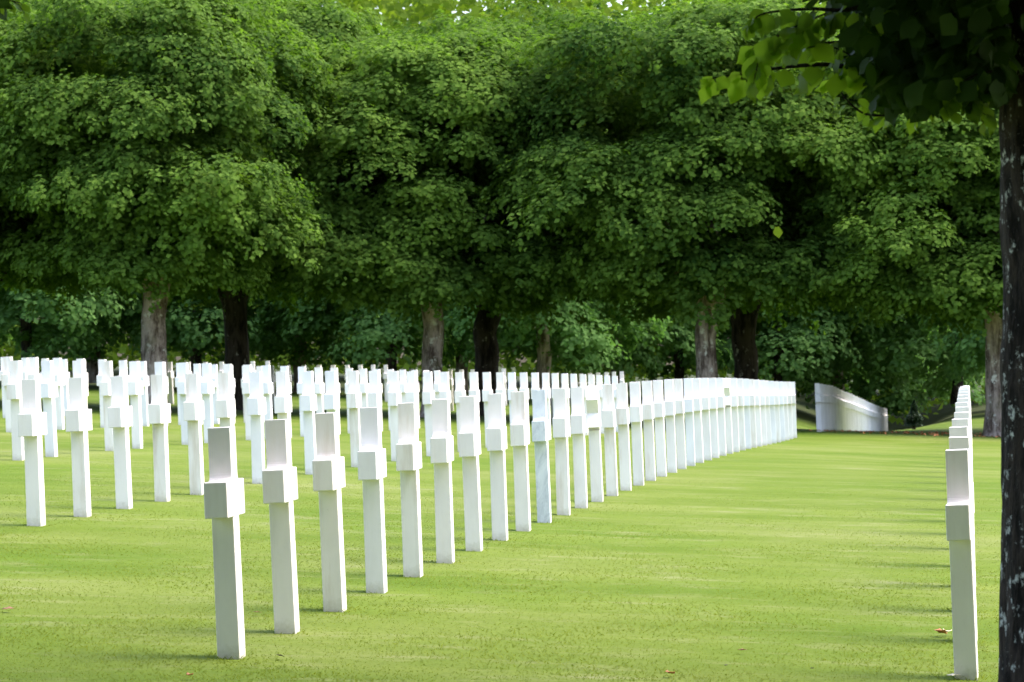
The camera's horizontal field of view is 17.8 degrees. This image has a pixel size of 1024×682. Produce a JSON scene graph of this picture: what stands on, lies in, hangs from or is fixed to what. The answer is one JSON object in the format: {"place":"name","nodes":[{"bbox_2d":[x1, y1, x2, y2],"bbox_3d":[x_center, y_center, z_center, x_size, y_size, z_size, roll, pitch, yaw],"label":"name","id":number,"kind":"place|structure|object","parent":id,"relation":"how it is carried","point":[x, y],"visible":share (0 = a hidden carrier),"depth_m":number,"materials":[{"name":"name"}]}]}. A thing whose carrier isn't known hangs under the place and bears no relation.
{"place":"outdoors","nodes":[
{"label":"outdoors","id":0,"kind":"place"},
{"bbox_2d":[2,0,924,366],"label":"sky","id":1,"kind":"structure","parent":0,"point":[619,1],"materials":[{"name":"white"}]},
{"bbox_2d":[0,362,1001,681],"bbox_3d":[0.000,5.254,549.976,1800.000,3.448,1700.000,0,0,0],"label":"ground","id":2,"kind":"structure","parent":0,"point":[810,456],"depth_m":20.68,"materials":[{"name":"green plant"}]},
{"bbox_2d":[1,357,12,431],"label":"grave cross","id":3,"kind":"object","parent":2,"relation":"on","point":[5,378],"visible":0.54,"depth_m":45.32,"materials":[{"name":"stone"}]},
{"bbox_2d":[6,360,24,460],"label":"grave cross","id":4,"kind":"object","parent":2,"relation":"on","point":[14,389],"visible":0.79,"depth_m":34.34,"materials":[{"name":"stone"}]},
{"bbox_2d":[18,379,46,525],"bbox_3d":[-3.432,0.875,23.432,0.106,1.200,0.450,-2,0,5],"label":"grave cross","id":5,"kind":"object","parent":2,"relation":"on","point":[32,423],"visible":0.98,"depth_m":23.36,"materials":[{"name":"stone"}]},
{"bbox_2d":[27,357,41,382],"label":"grave cross","id":6,"kind":"object","parent":2,"relation":"on","point":[34,368],"visible":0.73,"depth_m":46.55,"materials":[{"name":"stone"}]},
{"bbox_2d":[0,3,86,290],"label":"linden tree","id":7,"kind":"object","parent":2,"relation":"on","point":[10,222],"visible":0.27,"depth_m":68.73,"materials":[{"name":"green plant"}]},
{"bbox_2d":[40,360,57,456],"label":"grave cross","id":8,"kind":"object","parent":2,"relation":"on","point":[49,388],"visible":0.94,"depth_m":35.56,"materials":[{"name":"stone"}]},
{"bbox_2d":[0,0,116,303],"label":"linden tree","id":9,"kind":"object","parent":2,"relation":"on","point":[7,281],"visible":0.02,"depth_m":75.76,"materials":[{"name":"green plant"}]},
{"bbox_2d":[53,358,64,429],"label":"grave cross","id":10,"kind":"object","parent":2,"relation":"on","point":[59,377],"visible":0.81,"depth_m":47.76,"materials":[{"name":"white stone"}]},
{"bbox_2d":[62,359,69,415],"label":"grave cross","id":11,"kind":"object","parent":2,"relation":"on","point":[65,386],"visible":0.55,"depth_m":59.96,"materials":[{"name":"stone"}]},
{"bbox_2d":[0,283,137,367],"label":"woodland tree","id":12,"kind":"object","parent":2,"relation":"on","point":[28,340],"visible":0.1,"depth_m":96.70,"materials":[{"name":"green plant"}]},
{"bbox_2d":[65,377,92,516],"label":"grave cross","id":13,"kind":"object","parent":2,"relation":"on","point":[78,418],"visible":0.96,"depth_m":24.58,"materials":[{"name":"stone"}]},
{"bbox_2d":[1,279,211,382],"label":"woodland tree","id":14,"kind":"object","parent":2,"relation":"on","point":[92,359],"visible":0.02,"depth_m":102.88,"materials":[{"name":"green plant"}]},
{"bbox_2d":[99,361,113,450],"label":"grave cross","id":15,"kind":"object","parent":2,"relation":"on","point":[105,383],"visible":0.68,"depth_m":38.00,"materials":[{"name":"stone"}]},
{"bbox_2d":[0,0,236,25],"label":"linden tree","id":16,"kind":"object","parent":2,"relation":"on","point":[5,5],"visible":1,"depth_m":10.01,"materials":[{"name":"green plant"}]},
{"bbox_2d":[108,376,132,508],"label":"grave cross","id":17,"kind":"object","parent":2,"relation":"on","point":[120,420],"visible":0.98,"depth_m":25.80,"materials":[{"name":"white stone"}]},
{"bbox_2d":[127,361,142,448],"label":"grave cross","id":18,"kind":"object","parent":2,"relation":"on","point":[135,387],"visible":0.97,"depth_m":39.22,"materials":[{"name":"white stone"}]},
{"bbox_2d":[140,361,148,425],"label":"grave cross","id":19,"kind":"object","parent":2,"relation":"on","point":[144,377],"visible":0.69,"depth_m":52.63,"materials":[{"name":"stone"}]},
{"bbox_2d":[148,374,170,501],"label":"grave cross","id":20,"kind":"object","parent":2,"relation":"on","point":[159,412],"visible":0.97,"depth_m":27.02,"materials":[{"name":"stone"}]},
{"bbox_2d":[0,0,343,412],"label":"linden tree","id":21,"kind":"object","parent":2,"relation":"on","point":[178,196],"visible":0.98,"depth_m":66.29,"materials":[{"name":"green plant"}]},
{"bbox_2d":[177,362,188,444],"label":"grave cross","id":22,"kind":"object","parent":2,"relation":"on","point":[181,384],"visible":0.59,"depth_m":41.66,"materials":[{"name":"stone"}]},
{"bbox_2d":[183,373,204,494],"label":"grave cross","id":23,"kind":"object","parent":2,"relation":"on","point":[193,410],"visible":0.96,"depth_m":28.24,"materials":[{"name":"stone"}]},
{"bbox_2d":[200,363,214,442],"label":"grave cross","id":24,"kind":"object","parent":2,"relation":"on","point":[207,387],"visible":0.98,"depth_m":42.88,"materials":[{"name":"stone"}]},
{"bbox_2d":[87,290,337,373],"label":"woodland tree","id":25,"kind":"object","parent":2,"relation":"on","point":[194,330],"visible":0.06,"depth_m":98.90,"materials":[{"name":"green plant"}]},
{"bbox_2d":[211,364,219,423],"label":"grave cross","id":26,"kind":"object","parent":2,"relation":"on","point":[214,368],"visible":0.52,"depth_m":57.52,"materials":[{"name":"stone"}]},
{"bbox_2d":[203,427,245,659],"bbox_3d":[-1.299,0.994,14.892,0.106,1.200,0.450,-3,0,5],"label":"grave cross","id":27,"kind":"object","parent":2,"relation":"on","point":[224,503],"visible":1,"depth_m":14.82,"materials":[{"name":"white stone"}]},
{"bbox_2d":[34,0,414,409],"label":"linden tree","id":28,"kind":"object","parent":2,"relation":"on","point":[316,19],"visible":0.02,"depth_m":75.70,"materials":[{"name":"green plant"}]},
{"bbox_2d":[215,372,235,426],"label":"grave cross","id":29,"kind":"object","parent":2,"relation":"on","point":[225,408],"visible":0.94,"depth_m":29.46,"materials":[{"name":"stone"}]},
{"bbox_2d":[242,365,251,439],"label":"grave cross","id":30,"kind":"object","parent":2,"relation":"on","point":[247,369],"visible":0.56,"depth_m":45.32,"materials":[{"name":"white stone"}]},
{"bbox_2d":[247,372,265,483],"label":"grave cross","id":31,"kind":"object","parent":2,"relation":"on","point":[256,405],"visible":0.95,"depth_m":30.68,"materials":[{"name":"stone"}]},
{"bbox_2d":[262,365,272,438],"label":"grave cross","id":32,"kind":"object","parent":2,"relation":"on","point":[267,385],"visible":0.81,"depth_m":46.54,"materials":[{"name":"stone"}]},
{"bbox_2d":[178,293,381,391],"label":"woodland tree","id":33,"kind":"object","parent":2,"relation":"on","point":[299,351],"visible":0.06,"depth_m":101.90,"materials":[{"name":"green plant"}]},
{"bbox_2d":[262,419,299,633],"bbox_3d":[-1.131,0.988,16.115,0.106,1.200,0.450,-3,-1,5],"label":"grave cross","id":34,"kind":"object","parent":2,"relation":"on","point":[280,485],"visible":0.95,"depth_m":16.04,"materials":[{"name":"white stone"}]},
{"bbox_2d":[274,371,291,460],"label":"grave cross","id":35,"kind":"object","parent":2,"relation":"on","point":[283,404],"visible":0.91,"depth_m":31.90,"materials":[{"name":"white stone"}]},
{"bbox_2d":[297,367,305,436],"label":"grave cross","id":36,"kind":"object","parent":2,"relation":"on","point":[299,386],"visible":0.48,"depth_m":48.98,"materials":[{"name":"stone"}]},
{"bbox_2d":[300,371,316,474],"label":"grave cross","id":37,"kind":"object","parent":2,"relation":"on","point":[308,402],"visible":0.94,"depth_m":33.12,"materials":[{"name":"stone"}]},
{"bbox_2d":[314,367,324,412],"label":"grave cross","id":38,"kind":"object","parent":2,"relation":"on","point":[319,387],"visible":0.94,"depth_m":50.20,"materials":[{"name":"white stone"}]},
{"bbox_2d":[312,412,346,611],"bbox_3d":[-0.959,0.982,17.332,0.106,1.200,0.450,-3,0,5],"label":"grave cross","id":39,"kind":"object","parent":2,"relation":"on","point":[328,469],"visible":0.98,"depth_m":17.26,"materials":[{"name":"stone"}]},
{"bbox_2d":[324,371,339,448],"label":"grave cross","id":40,"kind":"object","parent":2,"relation":"on","point":[331,400],"visible":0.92,"depth_m":34.34,"materials":[{"name":"stone"}]},
{"bbox_2d":[346,371,361,466],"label":"grave cross","id":41,"kind":"object","parent":2,"relation":"on","point":[354,399],"visible":0.95,"depth_m":35.56,"materials":[{"name":"stone"}]},
{"bbox_2d":[359,369,368,407],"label":"grave cross","id":42,"kind":"object","parent":2,"relation":"on","point":[364,387],"visible":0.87,"depth_m":53.86,"materials":[{"name":"white stone"}]},
{"bbox_2d":[357,407,387,593],"bbox_3d":[-0.785,0.977,18.553,0.106,1.200,0.450,-2,0,5],"label":"grave cross","id":43,"kind":"object","parent":2,"relation":"on","point":[372,468],"visible":0.96,"depth_m":18.48,"materials":[{"name":"stone"}]},
{"bbox_2d":[250,288,498,373],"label":"woodland tree","id":44,"kind":"object","parent":2,"relation":"on","point":[387,336],"visible":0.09,"depth_m":97.59,"materials":[{"name":"green plant"}]},
{"bbox_2d":[367,371,381,406],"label":"grave cross","id":45,"kind":"object","parent":2,"relation":"on","point":[374,396],"visible":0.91,"depth_m":36.78,"materials":[{"name":"white stone"}]},
{"bbox_2d":[388,371,400,460],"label":"grave cross","id":46,"kind":"object","parent":2,"relation":"on","point":[394,395],"visible":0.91,"depth_m":38.00,"materials":[{"name":"white stone"}]},
{"bbox_2d":[395,402,422,576],"bbox_3d":[-0.614,0.975,19.774,0.106,1.200,0.450,-2,-1,5],"label":"grave cross","id":47,"kind":"object","parent":2,"relation":"on","point":[408,456],"visible":0.98,"depth_m":19.70,"materials":[{"name":"stone"}]},
{"bbox_2d":[406,371,418,440],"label":"grave cross","id":48,"kind":"object","parent":2,"relation":"on","point":[412,394],"visible":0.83,"depth_m":39.22,"materials":[{"name":"white stone"}]},
{"bbox_2d":[422,371,434,455],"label":"grave cross","id":49,"kind":"object","parent":2,"relation":"on","point":[428,394],"visible":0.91,"depth_m":40.44,"materials":[{"name":"white stone"}]},
{"bbox_2d":[229,14,641,416],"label":"linden tree","id":50,"kind":"object","parent":2,"relation":"on","point":[423,249],"visible":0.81,"depth_m":69.49,"materials":[{"name":"green plant"}]},
{"bbox_2d":[430,399,454,563],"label":"grave cross","id":51,"kind":"object","parent":2,"relation":"on","point":[442,448],"visible":0.95,"depth_m":20.91,"materials":[{"name":"white stone"}]},
{"bbox_2d":[439,372,450,429],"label":"grave cross","id":52,"kind":"object","parent":2,"relation":"on","point":[445,392],"visible":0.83,"depth_m":41.66,"materials":[{"name":"white stone"}]},
{"bbox_2d":[454,372,465,451],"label":"grave cross","id":53,"kind":"object","parent":2,"relation":"on","point":[459,391],"visible":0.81,"depth_m":42.88,"materials":[{"name":"stone"}]},
{"bbox_2d":[375,305,556,391],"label":"woodland tree","id":54,"kind":"object","parent":2,"relation":"on","point":[460,366],"depth_m":111.79,"materials":[{"name":"green plant"}]},
{"bbox_2d":[458,396,482,550],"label":"grave cross","id":55,"kind":"object","parent":2,"relation":"on","point":[469,438],"visible":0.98,"depth_m":22.13,"materials":[{"name":"white stone"}]},
{"bbox_2d":[334,0,613,415],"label":"linden tree","id":56,"kind":"object","parent":2,"relation":"on","point":[485,340],"visible":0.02,"depth_m":75.92,"materials":[{"name":"green plant"}]},
{"bbox_2d":[469,372,479,430],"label":"grave cross","id":57,"kind":"object","parent":2,"relation":"on","point":[474,390],"visible":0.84,"depth_m":44.10,"materials":[{"name":"white stone"}]},
{"bbox_2d":[482,372,492,447],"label":"grave cross","id":58,"kind":"object","parent":2,"relation":"on","point":[486,390],"visible":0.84,"depth_m":45.32,"materials":[{"name":"white stone"}]},
{"bbox_2d":[0,0,984,424],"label":"woodland","id":59,"kind":"object","parent":2,"relation":"on","point":[416,12],"visible":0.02,"depth_m":132.95,"materials":[{"name":"green plant"}]},
{"bbox_2d":[487,393,507,540],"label":"grave cross","id":60,"kind":"object","parent":2,"relation":"on","point":[496,437],"visible":0.94,"depth_m":23.36,"materials":[{"name":"white stone"}]},
{"bbox_2d":[510,391,530,530],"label":"grave cross","id":61,"kind":"object","parent":2,"relation":"on","point":[519,434],"visible":0.94,"depth_m":24.57,"materials":[{"name":"stone"}]},
{"bbox_2d":[519,372,529,438],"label":"grave cross","id":62,"kind":"object","parent":2,"relation":"on","point":[523,382],"visible":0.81,"depth_m":48.98,"materials":[{"name":"white stone"}]},
{"bbox_2d":[532,390,551,522],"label":"grave cross","id":63,"kind":"object","parent":2,"relation":"on","point":[540,431],"visible":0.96,"depth_m":25.80,"materials":[{"name":"white stone"}]},
{"bbox_2d":[542,373,550,439],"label":"grave cross","id":64,"kind":"object","parent":2,"relation":"on","point":[545,382],"visible":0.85,"depth_m":51.42,"materials":[{"name":"white stone"}]},
{"bbox_2d":[443,291,672,399],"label":"woodland tree","id":65,"kind":"object","parent":2,"relation":"on","point":[515,340],"visible":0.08,"depth_m":95.70,"materials":[{"name":"green plant"}]},
{"bbox_2d":[552,388,570,514],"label":"grave cross","id":66,"kind":"object","parent":2,"relation":"on","point":[560,421],"visible":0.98,"depth_m":27.02,"materials":[{"name":"stone"}]},
{"bbox_2d":[570,387,587,507],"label":"grave cross","id":67,"kind":"object","parent":2,"relation":"on","point":[578,422],"visible":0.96,"depth_m":28.24,"materials":[{"name":"white stone"}]},
{"bbox_2d":[586,385,603,501],"bbox_3d":[0.754,1.003,29.535,0.106,1.199,0.431,-3,-1,4],"label":"star headstone","id":68,"kind":"object","parent":2,"relation":"on","point":[594,423],"visible":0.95,"depth_m":29.45,"materials":[{"name":"stone"}]},
{"bbox_2d":[602,384,617,495],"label":"grave cross","id":69,"kind":"object","parent":2,"relation":"on","point":[609,418],"visible":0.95,"depth_m":30.68,"materials":[{"name":"stone"}]},
{"bbox_2d":[616,383,631,490],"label":"grave cross","id":70,"kind":"object","parent":2,"relation":"on","point":[622,416],"visible":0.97,"depth_m":31.90,"materials":[{"name":"stone"}]},
{"bbox_2d":[522,300,732,383],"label":"woodland tree","id":71,"kind":"object","parent":2,"relation":"on","point":[645,358],"visible":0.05,"depth_m":101.23,"materials":[{"name":"green plant"}]},
{"bbox_2d":[629,382,643,485],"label":"grave cross","id":72,"kind":"object","parent":2,"relation":"on","point":[636,419],"visible":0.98,"depth_m":33.11,"materials":[{"name":"white stone"}]},
{"bbox_2d":[642,381,655,480],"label":"grave cross","id":73,"kind":"object","parent":2,"relation":"on","point":[648,423],"visible":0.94,"depth_m":34.34,"materials":[{"name":"stone"}]},
{"bbox_2d":[653,380,666,476],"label":"grave cross","id":74,"kind":"object","parent":2,"relation":"on","point":[659,416],"visible":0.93,"depth_m":35.56,"materials":[{"name":"white stone"}]},
{"bbox_2d":[664,379,676,472],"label":"grave cross","id":75,"kind":"object","parent":2,"relation":"on","point":[669,402],"visible":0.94,"depth_m":36.78,"materials":[{"name":"white stone"}]},
{"bbox_2d":[673,379,685,468],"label":"grave cross","id":76,"kind":"object","parent":2,"relation":"on","point":[679,424],"visible":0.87,"depth_m":38.00,"materials":[{"name":"stone"}]},
{"bbox_2d":[602,310,776,398],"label":"woodland tree","id":77,"kind":"object","parent":2,"relation":"on","point":[678,372],"visible":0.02,"depth_m":110.25,"materials":[{"name":"green plant"}]},
{"bbox_2d":[684,378,694,465],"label":"grave cross","id":78,"kind":"object","parent":2,"relation":"on","point":[689,420],"visible":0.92,"depth_m":39.22,"materials":[{"name":"stone"}]},
{"bbox_2d":[692,378,703,462],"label":"grave cross","id":79,"kind":"object","parent":2,"relation":"on","point":[698,440],"visible":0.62,"depth_m":40.44,"materials":[{"name":"white stone"}]},
{"bbox_2d":[700,378,711,459],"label":"grave cross","id":80,"kind":"object","parent":2,"relation":"on","point":[705,411],"visible":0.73,"depth_m":41.66,"materials":[{"name":"white stone"}]},
{"bbox_2d":[708,378,718,457],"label":"grave cross","id":81,"kind":"object","parent":2,"relation":"on","point":[713,418],"visible":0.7,"depth_m":42.88,"materials":[{"name":"white stone"}]},
{"bbox_2d":[478,0,952,413],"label":"linden tree","id":82,"kind":"object","parent":2,"relation":"on","point":[683,155],"visible":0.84,"depth_m":67.93,"materials":[{"name":"green plant"}]},
{"bbox_2d":[716,378,725,455],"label":"grave cross","id":83,"kind":"object","parent":2,"relation":"on","point":[721,413],"visible":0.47,"depth_m":44.10,"materials":[{"name":"white stone"}]},
{"bbox_2d":[723,378,732,453],"bbox_3d":[3.003,1.115,45.392,0.106,1.199,0.431,-3,0,5],"label":"star headstone","id":84,"kind":"object","parent":2,"relation":"on","point":[728,422],"visible":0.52,"depth_m":45.31,"materials":[{"name":"stone"}]},
{"bbox_2d":[582,1,874,379],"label":"linden tree","id":85,"kind":"object","parent":2,"relation":"on","point":[744,348],"visible":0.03,"depth_m":76.73,"materials":[{"name":"green plant"}]},
{"bbox_2d":[730,378,739,451],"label":"grave cross","id":86,"kind":"object","parent":2,"relation":"on","point":[734,410],"visible":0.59,"depth_m":46.54,"materials":[{"name":"white stone"}]},
{"bbox_2d":[737,378,745,449],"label":"grave cross","id":87,"kind":"object","parent":2,"relation":"on","point":[741,424],"visible":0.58,"depth_m":47.76,"materials":[{"name":"stone"}]},
{"bbox_2d":[743,379,750,448],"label":"grave cross","id":88,"kind":"object","parent":2,"relation":"on","point":[747,413],"visible":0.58,"depth_m":48.98,"materials":[{"name":"stone"}]},
{"bbox_2d":[749,379,756,447],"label":"grave cross","id":89,"kind":"object","parent":2,"relation":"on","point":[752,416],"visible":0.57,"depth_m":50.20,"materials":[{"name":"stone"}]},
{"bbox_2d":[754,380,761,445],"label":"grave cross","id":90,"kind":"object","parent":2,"relation":"on","point":[757,413],"visible":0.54,"depth_m":51.41,"materials":[{"name":"white stone"}]},
{"bbox_2d":[759,380,766,444],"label":"grave cross","id":91,"kind":"object","parent":2,"relation":"on","point":[763,409],"visible":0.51,"depth_m":52.63,"materials":[{"name":"white stone"}]},
{"bbox_2d":[765,380,771,443],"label":"grave cross","id":92,"kind":"object","parent":2,"relation":"on","point":[768,427],"visible":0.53,"depth_m":53.85,"materials":[{"name":"white stone"}]},
{"bbox_2d":[768,381,776,442],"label":"grave cross","id":93,"kind":"object","parent":2,"relation":"on","point":[772,409],"visible":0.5,"depth_m":55.07,"materials":[{"name":"stone"}]},
{"bbox_2d":[773,381,780,441],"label":"grave cross","id":94,"kind":"object","parent":2,"relation":"on","point":[777,412],"visible":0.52,"depth_m":56.29,"materials":[{"name":"stone"}]},
{"bbox_2d":[778,381,784,440],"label":"grave cross","id":95,"kind":"object","parent":2,"relation":"on","point":[781,407],"visible":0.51,"depth_m":57.51,"materials":[{"name":"stone"}]},
{"bbox_2d":[659,302,906,388],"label":"woodland tree","id":96,"kind":"object","parent":2,"relation":"on","point":[774,344],"visible":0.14,"depth_m":104.61,"materials":[{"name":"green plant"}]},
{"bbox_2d":[725,306,939,408],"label":"woodland tree","id":97,"kind":"object","parent":2,"relation":"on","point":[840,366],"visible":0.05,"depth_m":110.42,"materials":[{"name":"green plant"}]},
{"bbox_2d":[698,0,1023,681],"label":"linden tree","id":98,"kind":"object","parent":2,"relation":"on","point":[915,62],"visible":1,"depth_m":9.63,"materials":[{"name":"green plant"}]},
{"bbox_2d":[768,48,1002,436],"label":"linden tree","id":99,"kind":"object","parent":2,"relation":"on","point":[957,269],"visible":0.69,"depth_m":67.21,"materials":[{"name":"green plant"}]},
{"bbox_2d":[816,323,985,416],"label":"woodland tree","id":100,"kind":"object","parent":2,"relation":"on","point":[896,404],"visible":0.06,"depth_m":122.99,"materials":[{"name":"green plant"}]},
{"bbox_2d":[904,399,923,428],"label":"fir","id":101,"kind":"object","parent":2,"relation":"on","point":[913,418],"visible":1,"depth_m":83.88,"materials":[{"name":"green plant"}]},
{"bbox_2d":[851,310,984,403],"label":"woodland tree","id":102,"kind":"object","parent":2,"relation":"on","point":[909,348],"visible":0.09,"depth_m":107.20,"materials":[{"name":"green plant"}]},
{"bbox_2d":[916,307,984,386],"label":"woodland tree","id":103,"kind":"object","parent":2,"relation":"on","point":[963,362],"visible":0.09,"depth_m":99.41,"materials":[{"name":"green plant"}]},
{"bbox_2d":[945,449,978,679],"bbox_3d":[2.070,1.099,14.991,0.106,1.200,0.450,-2,0,10],"label":"grave cross","id":104,"kind":"object","parent":2,"relation":"on","point":[959,520],"visible":1,"depth_m":14.91,"materials":[{"name":"white stone"}]},
{"bbox_2d":[949,436,977,639],"bbox_3d":[2.319,1.093,16.760,0.106,1.200,0.450,-2,0,11],"label":"grave cross","id":105,"kind":"object","parent":2,"relation":"on","point":[962,442],"visible":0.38,"depth_m":16.70,"materials":[{"name":"white stone"}]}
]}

